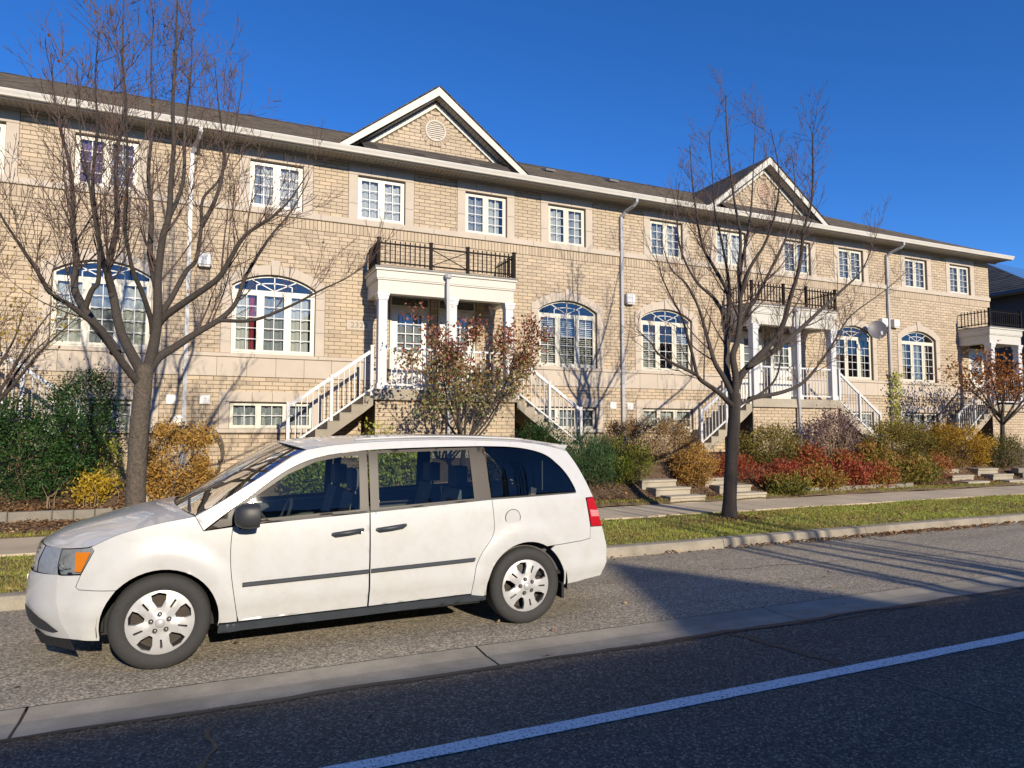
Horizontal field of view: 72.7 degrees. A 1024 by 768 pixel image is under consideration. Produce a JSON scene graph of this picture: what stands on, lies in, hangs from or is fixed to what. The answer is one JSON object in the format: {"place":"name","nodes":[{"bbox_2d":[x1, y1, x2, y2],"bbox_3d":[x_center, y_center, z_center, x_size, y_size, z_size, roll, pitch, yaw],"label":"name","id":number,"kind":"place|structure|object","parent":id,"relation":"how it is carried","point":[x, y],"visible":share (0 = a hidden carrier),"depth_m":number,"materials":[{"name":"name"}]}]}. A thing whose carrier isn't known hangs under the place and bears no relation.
{"place":"outdoors","nodes":[
{"label":"outdoors","id":0,"kind":"place"},
{"bbox_2d":[0,490,1018,713],"bbox_3d":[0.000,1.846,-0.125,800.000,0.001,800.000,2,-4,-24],"label":"ground","id":1,"kind":"structure","parent":0,"point":[26,709],"depth_m":6.01,"materials":[{"name":"grey concrete"}]},
{"bbox_2d":[0,572,1023,738],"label":"gutter band","id":2,"kind":"object","parent":1,"relation":"on","point":[18,722],"visible":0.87,"depth_m":5.39,"materials":[{"name":"concrete"}]},
{"bbox_2d":[0,513,1023,611],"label":"kerb","id":3,"kind":"structure","parent":1,"relation":"on","point":[10,601],"depth_m":11.01,"materials":[{"name":"concrete"}]},
{"bbox_2d":[0,522,1023,709],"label":"parking lane","id":4,"kind":"structure","parent":1,"relation":"on","point":[40,673],"depth_m":6.86,"materials":[{"name":"grey asphalt"}]},
{"bbox_2d":[25,434,605,669],"bbox_3d":[-1.611,1.372,6.765,5.113,1.762,2.400,2,-4,-24],"label":"minivan","id":5,"kind":"object","parent":4,"relation":"on","point":[512,531],"visible":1,"depth_m":5.86,"materials":[{"name":"paint"}]},
{"bbox_2d":[606,520,1023,559],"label":"fallen leaves","id":6,"kind":"object","parent":4,"relation":"on","point":[888,533],"visible":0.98,"depth_m":11.91,"materials":[{"name":"brown plant"}]},
{"bbox_2d":[745,547,1021,568],"bbox_3d":[5.730,2.460,9.948,6.390,0.001,0.118,1,-4,-18],"label":"tar seam","id":7,"kind":"object","parent":4,"relation":"on","point":[865,559],"visible":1,"depth_m":9.67,"materials":[{"name":"black asphalt"}]},
{"bbox_2d":[0,448,1023,538],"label":"garden bed","id":8,"kind":"object","parent":1,"relation":"on","point":[273,489],"visible":0.16,"depth_m":15.45,"materials":[{"name":"soil"}]},
{"bbox_2d":[0,229,84,402],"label":"ornamental tree","id":9,"kind":"object","parent":8,"relation":"on","point":[12,383],"visible":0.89,"depth_m":11.07,"materials":[{"name":"brown plant"}]},
{"bbox_2d":[0,518,85,534],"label":"fallen leaves","id":10,"kind":"object","parent":8,"relation":"on","point":[44,524],"visible":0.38,"depth_m":10.91,"materials":[{"name":"brown plant"}]},
{"bbox_2d":[0,508,113,522],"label":"block edging","id":11,"kind":"object","parent":8,"relation":"on","point":[69,514],"visible":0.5,"depth_m":11.26,"materials":[{"name":"concrete"}]},
{"bbox_2d":[0,481,118,508],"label":"dry stalks","id":12,"kind":"object","parent":8,"relation":"on","point":[83,498],"visible":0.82,"depth_m":11.69,"materials":[{"name":"plant"}]},
{"bbox_2d":[0,377,119,501],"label":"evergreen shrub","id":13,"kind":"object","parent":8,"relation":"on","point":[37,473],"visible":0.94,"depth_m":11.87,"materials":[{"name":"green plant"}]},
{"bbox_2d":[28,357,130,485],"bbox_3d":[-7.906,0.710,12.870,1.831,2.447,1.533,2,-4,-24],"label":"evergreen shrub","id":14,"kind":"object","parent":8,"relation":"on","point":[103,385],"visible":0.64,"depth_m":12.74,"materials":[{"name":"green plant"}]},
{"bbox_2d":[0,485,183,511],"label":"fallen leaves","id":15,"kind":"object","parent":8,"relation":"on","point":[31,508],"visible":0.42,"depth_m":11.68,"materials":[{"name":"brown plant"}]},
{"bbox_2d":[61,463,125,506],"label":"flowering shrub","id":16,"kind":"object","parent":8,"relation":"on","point":[100,490],"visible":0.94,"depth_m":11.92,"materials":[{"name":"yellow plant"}]},
{"bbox_2d":[88,434,126,493],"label":"flowering shrub","id":17,"kind":"object","parent":8,"relation":"on","point":[112,467],"visible":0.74,"depth_m":12.38,"materials":[{"name":"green plant"}]},
{"bbox_2d":[146,481,175,501],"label":"stone block","id":18,"kind":"structure","parent":8,"relation":"on","point":[147,498],"depth_m":12.18,"materials":[{"name":"stone"}]},
{"bbox_2d":[146,414,221,500],"bbox_3d":[-5.989,1.414,12.432,1.517,1.767,1.267,2,-4,-24],"label":"clipped shrub","id":19,"kind":"object","parent":8,"relation":"on","point":[165,475],"visible":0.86,"depth_m":12.29,"materials":[{"name":"orange plant"}]},
{"bbox_2d":[276,457,347,493],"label":"perennial plant","id":20,"kind":"object","parent":8,"relation":"on","point":[309,475],"visible":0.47,"depth_m":12.71,"materials":[{"name":"green plant"}]},
{"bbox_2d":[353,417,397,466],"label":"shrub","id":21,"kind":"object","parent":8,"relation":"on","point":[373,431],"visible":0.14,"depth_m":14.28,"materials":[{"name":"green plant"}]},
{"bbox_2d":[354,432,434,487],"bbox_3d":[-2.301,1.594,13.697,1.632,1.345,1.273,2,-4,-24],"label":"perennial plant","id":22,"kind":"object","parent":8,"relation":"on","point":[391,463],"visible":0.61,"depth_m":13.50,"materials":[{"name":"green plant"}]},
{"bbox_2d":[388,298,556,434],"bbox_3d":[-0.622,0.292,14.636,3.158,4.097,3.394,-1,-4,12],"label":"ornamental tree","id":23,"kind":"object","parent":8,"relation":"on","point":[521,361],"visible":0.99,"depth_m":14.38,"materials":[{"name":"brown plant"}]},
{"bbox_2d":[513,415,576,448],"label":"evergreen shrub","id":24,"kind":"object","parent":8,"relation":"on","point":[543,431],"visible":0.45,"depth_m":15.81,"materials":[{"name":"green plant"}]},
{"bbox_2d":[560,426,626,489],"bbox_3d":[1.726,1.677,15.576,2.003,1.580,1.683,2,-4,-24],"label":"evergreen shrub","id":25,"kind":"object","parent":8,"relation":"on","point":[595,450],"visible":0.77,"depth_m":15.28,"materials":[{"name":"green plant"}]},
{"bbox_2d":[595,433,661,485],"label":"euonymus shrub","id":26,"kind":"object","parent":8,"relation":"on","point":[630,468],"visible":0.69,"depth_m":15.80,"materials":[{"name":"green plant"}]},
{"bbox_2d":[595,412,701,462],"bbox_3d":[3.345,1.358,17.300,3.048,1.392,1.400,2,-4,-24],"label":"dry shrub","id":27,"kind":"object","parent":8,"relation":"on","point":[631,429],"visible":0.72,"depth_m":17.22,"materials":[{"name":"beige plant"}]},
{"bbox_2d":[633,478,705,505],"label":"garden steps","id":28,"kind":"structure","parent":8,"relation":"on","point":[667,488],"depth_m":15.73,"materials":[{"name":"concrete"}]},
{"bbox_2d":[668,437,722,486],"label":"dry shrub","id":29,"kind":"object","parent":8,"relation":"on","point":[689,475],"visible":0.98,"depth_m":16.45,"materials":[{"name":"orange plant"}]},
{"bbox_2d":[702,476,766,501],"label":"garden steps","id":30,"kind":"structure","parent":8,"relation":"on","point":[743,490],"depth_m":16.47,"materials":[{"name":"concrete"}]},
{"bbox_2d":[710,447,761,479],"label":"burning bush","id":31,"kind":"object","parent":8,"relation":"on","point":[743,464],"visible":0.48,"depth_m":17.16,"materials":[{"name":"red plant"}]},
{"bbox_2d":[724,418,809,467],"bbox_3d":[6.785,1.584,18.375,2.302,1.386,1.669,2,-4,-24],"label":"garden shrub","id":32,"kind":"object","parent":8,"relation":"on","point":[775,442],"visible":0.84,"depth_m":18.11,"materials":[{"name":"green plant"}]},
{"bbox_2d":[747,455,812,488],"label":"burning bush","id":33,"kind":"object","parent":8,"relation":"on","point":[789,466],"visible":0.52,"depth_m":17.24,"materials":[{"name":"red plant"}]},
{"bbox_2d":[760,468,815,495],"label":"perennial plant","id":34,"kind":"object","parent":8,"relation":"on","point":[794,485],"visible":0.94,"depth_m":16.68,"materials":[{"name":"green plant"}]},
{"bbox_2d":[590,450,1023,503],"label":"fallen leaves","id":35,"kind":"object","parent":8,"relation":"on","point":[938,483],"visible":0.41,"depth_m":16.71,"materials":[{"name":"brown plant"}]},
{"bbox_2d":[782,440,837,472],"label":"perennial plant","id":36,"kind":"object","parent":8,"relation":"on","point":[815,454],"visible":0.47,"depth_m":18.09,"materials":[{"name":"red plant"}]},
{"bbox_2d":[795,459,853,491],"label":"perennial plant","id":37,"kind":"object","parent":8,"relation":"on","point":[821,478],"visible":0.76,"depth_m":17.33,"materials":[{"name":"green plant"}]},
{"bbox_2d":[799,400,871,458],"bbox_3d":[8.979,1.408,19.488,2.350,1.968,1.589,2,-4,-24],"label":"hydrangea","id":38,"kind":"object","parent":8,"relation":"on","point":[830,439],"visible":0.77,"depth_m":19.44,"materials":[{"name":"brown plant"}]},
{"bbox_2d":[820,445,866,468],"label":"perennial plant","id":39,"kind":"object","parent":8,"relation":"on","point":[840,455],"visible":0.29,"depth_m":18.69,"materials":[{"name":"red plant"}]},
{"bbox_2d":[824,456,877,488],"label":"perennial plant","id":40,"kind":"object","parent":8,"relation":"on","point":[852,468],"visible":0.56,"depth_m":17.90,"materials":[{"name":"red plant"}]},
{"bbox_2d":[803,482,913,496],"bbox_3d":[8.945,2.715,17.932,3.951,0.229,0.190,2,-4,-24],"label":"block edging","id":41,"kind":"object","parent":8,"relation":"on","point":[907,484],"visible":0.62,"depth_m":17.86,"materials":[{"name":"concrete"}]},
{"bbox_2d":[849,437,894,468],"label":"perennial plant","id":42,"kind":"object","parent":8,"relation":"on","point":[869,451],"visible":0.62,"depth_m":18.98,"materials":[{"name":"yellow plant"}]},
{"bbox_2d":[852,459,906,488],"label":"perennial plant","id":43,"kind":"object","parent":8,"relation":"on","point":[887,475],"visible":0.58,"depth_m":18.24,"materials":[{"name":"red plant"}]},
{"bbox_2d":[855,416,945,462],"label":"barberry hedge","id":44,"kind":"object","parent":8,"relation":"on","point":[898,434],"visible":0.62,"depth_m":19.95,"materials":[{"name":"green plant"}]},
{"bbox_2d":[879,450,925,482],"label":"perennial plant","id":45,"kind":"object","parent":8,"relation":"on","point":[900,464],"visible":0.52,"depth_m":18.94,"materials":[{"name":"green plant"}]},
{"bbox_2d":[899,451,950,483],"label":"perennial plant","id":46,"kind":"object","parent":8,"relation":"on","point":[928,473],"visible":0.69,"depth_m":19.06,"materials":[{"name":"green plant"}]},
{"bbox_2d":[923,449,958,479],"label":"burning bush","id":47,"kind":"object","parent":8,"relation":"on","point":[939,458],"visible":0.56,"depth_m":19.84,"materials":[{"name":"red plant"}]},
{"bbox_2d":[906,419,999,467],"bbox_3d":[13.404,1.876,21.182,3.332,1.643,1.732,2,-4,-24],"label":"barberry hedge","id":48,"kind":"object","parent":8,"relation":"on","point":[955,435],"visible":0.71,"depth_m":20.90,"materials":[{"name":"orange plant"}]},
{"bbox_2d":[936,469,989,488],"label":"garden steps","id":49,"kind":"structure","parent":8,"relation":"on","point":[961,477],"depth_m":20.02,"materials":[{"name":"concrete"}]},
{"bbox_2d":[921,332,1023,461],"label":"ornamental tree","id":50,"kind":"object","parent":8,"relation":"on","point":[998,384],"visible":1,"depth_m":22.02,"materials":[{"name":"brown plant"}]},
{"bbox_2d":[966,467,1023,486],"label":"garden steps","id":51,"kind":"structure","parent":8,"relation":"on","point":[992,474],"depth_m":20.74,"materials":[{"name":"concrete"}]},
{"bbox_2d":[973,428,1023,469],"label":"garden shrub","id":52,"kind":"object","parent":8,"relation":"on","point":[996,457],"visible":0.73,"depth_m":21.66,"materials":[{"name":"green plant"}]},
{"bbox_2d":[1011,468,1023,478],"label":"block wall","id":53,"kind":"structure","parent":8,"relation":"on","point":[1019,472],"depth_m":21.19,"materials":[{"name":"stone"}]},
{"bbox_2d":[0,494,1023,592],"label":"verge","id":54,"kind":"structure","parent":1,"relation":"on","point":[611,540],"depth_m":12.34,"materials":[{"name":"green plant"}]},
{"bbox_2d":[0,0,403,506],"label":"bare tree","id":55,"kind":"object","parent":54,"relation":"on","point":[140,374],"visible":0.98,"depth_m":9.12,"materials":[{"name":"brown plant"}]},
{"bbox_2d":[0,494,1023,589],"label":"fallen leaves","id":56,"kind":"object","parent":54,"relation":"on","point":[804,517],"visible":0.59,"depth_m":13.23,"materials":[{"name":"brown plant"}]},
{"bbox_2d":[699,512,790,522],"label":"fallen leaves","id":57,"kind":"object","parent":54,"relation":"on","point":[741,516],"visible":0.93,"depth_m":12.91,"materials":[{"name":"brown plant"}]},
{"bbox_2d":[619,67,921,518],"bbox_3d":[6.011,-1.923,14.446,10.247,9.592,3.763,2,-4,-24],"label":"bare tree","id":58,"kind":"object","parent":54,"relation":"on","point":[733,402],"visible":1,"depth_m":13.53,"materials":[{"name":"brown plant"}]},
{"bbox_2d":[0,481,1019,537],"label":"grass","id":59,"kind":"structure","parent":0,"point":[3,534],"depth_m":16.72,"materials":[{"name":"green plant"}]},
{"bbox_2d":[0,587,1023,767],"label":"road","id":60,"kind":"structure","parent":0,"point":[868,718],"depth_m":4.40,"materials":[{"name":"grey asphalt"}]},
{"bbox_2d":[194,710,219,767],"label":"tar seam","id":61,"kind":"object","parent":60,"relation":"on","point":[202,763],"visible":1,"depth_m":3.98,"materials":[{"name":"grey asphalt"}]},
{"bbox_2d":[14,528,978,749],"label":"fallen leaves","id":62,"kind":"object","parent":60,"relation":"on","point":[636,731],"visible":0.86,"depth_m":5.49,"materials":[{"name":"brown plant"}]},
{"bbox_2d":[0,586,1023,741],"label":"tar seam","id":63,"kind":"object","parent":60,"relation":"on","point":[312,693],"visible":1,"depth_m":5.09,"materials":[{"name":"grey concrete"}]},
{"bbox_2d":[321,632,1023,767],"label":"lane line","id":64,"kind":"object","parent":60,"relation":"on","point":[437,750],"visible":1,"depth_m":4.47,"materials":[{"name":"paint"}]},
{"bbox_2d":[726,633,841,663],"bbox_3d":[2.225,2.181,5.768,0.091,0.001,1.044,3,-5,-36],"label":"tar seam","id":65,"kind":"object","parent":60,"relation":"on","point":[799,652],"visible":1,"depth_m":5.72,"materials":[{"name":"black asphalt"}]},
{"bbox_2d":[611,590,1023,650],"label":"tar seam","id":66,"kind":"object","parent":60,"relation":"on","point":[825,620],"visible":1,"depth_m":6.64,"materials":[{"name":"black asphalt"}]},
{"bbox_2d":[0,485,1023,556],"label":"pavement","id":67,"kind":"structure","parent":0,"point":[20,546],"depth_m":15.06,"materials":[{"name":"concrete"}]},
{"bbox_2d":[0,0,1023,277],"label":"sky","id":68,"kind":"structure","parent":0,"point":[925,106],"materials":[{"name":"blue"}]},
{"label":"back yard","id":69,"kind":"structure","parent":0,"visible":0},
{"bbox_2d":[0,72,196,480],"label":"townhouse","id":70,"kind":"structure","parent":69,"relation":"on","point":[81,343],"depth_m":14.09,"materials":[{"name":"brick"}]},
{"bbox_2d":[0,108,19,176],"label":"window","id":71,"kind":"structure","parent":70,"relation":"in","point":[8,129],"depth_m":13.67,"materials":[{"name":"plastic"}]},
{"bbox_2d":[33,387,158,432],"bbox_3d":[-8.371,0.540,14.073,2.234,0.897,0.226,2,-4,-24],"label":"window","id":72,"kind":"structure","parent":70,"relation":"in","point":[154,408],"depth_m":14.19,"materials":[{"name":"plastic"}]},
{"bbox_2d":[36,245,163,349],"bbox_3d":[-8.373,-1.793,14.236,2.200,2.115,0.216,2,-4,-24],"label":"window","id":73,"kind":"structure","parent":70,"relation":"in","point":[134,316],"depth_m":14.24,"materials":[{"name":"plastic"}]},
{"bbox_2d":[60,119,150,191],"bbox_3d":[-8.395,-4.691,14.432,1.584,1.333,0.198,2,-4,-24],"label":"window","id":74,"kind":"structure","parent":70,"relation":"in","point":[139,134],"depth_m":14.40,"materials":[{"name":"plastic"}]},
{"bbox_2d":[180,86,632,474],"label":"townhouse","id":75,"kind":"structure","parent":69,"relation":"on","point":[481,215],"depth_m":16.41,"materials":[{"name":"brick"}]},
{"bbox_2d":[191,428,224,473],"bbox_3d":[-6.441,1.454,14.710,0.649,1.056,0.183,2,-5,-31],"label":"garden hose","id":76,"kind":"object","parent":75,"relation":"hanging from","point":[222,454],"visible":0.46,"depth_m":14.79,"materials":[{"name":"rubber"}]},
{"bbox_2d":[217,391,322,432],"bbox_3d":[-5.335,0.633,15.437,2.234,0.897,0.226,2,-4,-24],"label":"window","id":77,"kind":"structure","parent":75,"relation":"in","point":[244,413],"depth_m":15.36,"materials":[{"name":"plastic"}]},
{"bbox_2d":[220,260,324,356],"bbox_3d":[-5.337,-1.701,15.600,2.200,2.115,0.216,2,-4,-24],"label":"window","id":78,"kind":"structure","parent":75,"relation":"in","point":[270,330],"depth_m":15.63,"materials":[{"name":"plastic"}]},
{"bbox_2d":[239,146,313,212],"bbox_3d":[-5.350,-4.598,15.801,1.584,1.333,0.198,2,-4,-24],"label":"window","id":79,"kind":"structure","parent":75,"relation":"in","point":[274,156],"depth_m":15.78,"materials":[{"name":"plastic"}]},
{"bbox_2d":[348,163,413,225],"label":"window","id":80,"kind":"structure","parent":75,"relation":"in","point":[366,195],"depth_m":16.77,"materials":[{"name":"plastic"}]},
{"bbox_2d":[391,307,426,389],"bbox_3d":[-2.488,-0.829,16.816,0.890,2.010,0.156,2,-4,-24],"label":"door","id":81,"kind":"structure","parent":75,"relation":"in","point":[401,327],"depth_m":16.82,"materials":[{"name":"paint"}]},
{"bbox_2d":[439,311,472,390],"bbox_3d":[-1.404,-0.794,17.330,0.890,2.010,0.108,2,-4,-24],"label":"door","id":82,"kind":"structure","parent":75,"relation":"in","point":[442,313],"depth_m":17.42,"materials":[{"name":"paint"}]},
{"bbox_2d":[457,180,514,238],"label":"window","id":83,"kind":"structure","parent":75,"relation":"in","point":[476,213],"depth_m":17.88,"materials":[{"name":"plastic"}]},
{"bbox_2d":[541,193,592,247],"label":"window","id":84,"kind":"structure","parent":75,"relation":"in","point":[573,224],"depth_m":18.85,"materials":[{"name":"plastic"}]},
{"bbox_2d":[531,288,603,368],"bbox_3d":[1.477,-1.494,18.654,2.200,2.115,0.200,2,-4,-24],"label":"window","id":85,"kind":"structure","parent":75,"relation":"in","point":[542,302],"depth_m":18.72,"materials":[{"name":"plastic"}]},
{"bbox_2d":[531,398,604,431],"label":"window","id":86,"kind":"structure","parent":75,"relation":"in","point":[588,413],"depth_m":18.60,"materials":[{"name":"plastic"}]},
{"bbox_2d":[554,156,902,452],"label":"townhouse","id":87,"kind":"structure","parent":69,"relation":"on","point":[653,392],"depth_m":20.77,"materials":[{"name":"brick"}]},
{"bbox_2d":[643,209,688,259],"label":"window","id":88,"kind":"structure","parent":87,"relation":"in","point":[656,226],"depth_m":20.17,"materials":[{"name":"plastic"}]},
{"bbox_2d":[634,299,698,372],"bbox_3d":[4.413,-1.404,19.974,2.200,2.115,0.200,2,-4,-24],"label":"window","id":89,"kind":"structure","parent":87,"relation":"in","point":[653,307],"depth_m":19.90,"materials":[{"name":"plastic"}]},
{"bbox_2d":[636,400,698,431],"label":"window","id":90,"kind":"structure","parent":87,"relation":"in","point":[678,408],"depth_m":19.86,"materials":[{"name":"plastic"}]},
{"bbox_2d":[710,220,751,267],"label":"window","id":91,"kind":"structure","parent":87,"relation":"in","point":[719,258],"depth_m":21.16,"materials":[{"name":"plastic"}]},
{"bbox_2d":[741,333,763,398],"bbox_3d":[7.313,-0.530,21.222,0.890,2.010,0.156,2,-4,-24],"label":"door","id":92,"kind":"structure","parent":87,"relation":"in","point":[744,337],"depth_m":21.21,"materials":[{"name":"paint"}]},
{"bbox_2d":[771,335,791,398],"bbox_3d":[8.407,-0.497,21.714,0.890,2.010,0.156,2,-4,-24],"label":"door","id":93,"kind":"structure","parent":87,"relation":"in","point":[784,363],"depth_m":21.74,"materials":[{"name":"paint"}]},
{"bbox_2d":[778,230,815,275],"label":"window","id":94,"kind":"structure","parent":87,"relation":"in","point":[812,253],"depth_m":22.29,"materials":[{"name":"plastic"}]},
{"bbox_2d":[833,239,868,282],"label":"window","id":95,"kind":"structure","parent":87,"relation":"in","point":[837,243],"depth_m":23.26,"materials":[{"name":"plastic"}]},
{"bbox_2d":[835,316,877,380],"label":"window","id":96,"kind":"structure","parent":87,"relation":"in","point":[864,326],"depth_m":23.16,"materials":[{"name":"plastic"}]},
{"bbox_2d":[841,405,878,431],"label":"window","id":97,"kind":"structure","parent":87,"relation":"in","point":[876,406],"depth_m":23.12,"materials":[{"name":"plastic"}]},
{"bbox_2d":[868,320,886,339],"bbox_3d":[12.002,-1.768,22.899,0.541,0.713,1.030,0,-4,-6],"label":"satellite dish","id":98,"kind":"object","parent":87,"relation":"attached to","point":[877,329],"visible":1,"depth_m":22.88,"materials":[{"name":"metal"}]},
{"bbox_2d":[822,215,1023,449],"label":"townhouse","id":99,"kind":"structure","parent":69,"relation":"on","point":[939,310],"depth_m":24.68,"materials":[{"name":"brick"}]},
{"bbox_2d":[887,371,905,447],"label":"climbing vine","id":100,"kind":"object","parent":99,"relation":"attached to","point":[897,404],"visible":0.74,"depth_m":23.39,"materials":[{"name":"green plant"}]},
{"bbox_2d":[900,249,931,290],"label":"window","id":101,"kind":"structure","parent":99,"relation":"in","point":[903,253],"depth_m":24.60,"materials":[{"name":"plastic"}]},
{"bbox_2d":[897,322,940,382],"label":"window","id":102,"kind":"structure","parent":99,"relation":"in","point":[913,351],"depth_m":24.43,"materials":[{"name":"plastic"}]},
{"bbox_2d":[900,406,942,431],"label":"window","id":103,"kind":"structure","parent":99,"relation":"in","point":[925,413],"depth_m":24.28,"materials":[{"name":"plastic"}]},
{"bbox_2d":[945,256,974,295],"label":"window","id":104,"kind":"structure","parent":99,"relation":"in","point":[948,260],"depth_m":25.57,"materials":[{"name":"plastic"}]},
{"bbox_2d":[969,350,984,404],"bbox_3d":[17.133,-0.231,25.635,0.890,2.010,0.156,2,-4,-24],"label":"door","id":105,"kind":"structure","parent":99,"relation":"in","point":[972,353],"depth_m":25.66,"materials":[{"name":"paint"}]},
{"bbox_2d":[988,263,1023,404],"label":"neighbour house","id":106,"kind":"structure","parent":69,"relation":"on","point":[1006,291],"depth_m":30.03,"materials":[{"name":"brick"}]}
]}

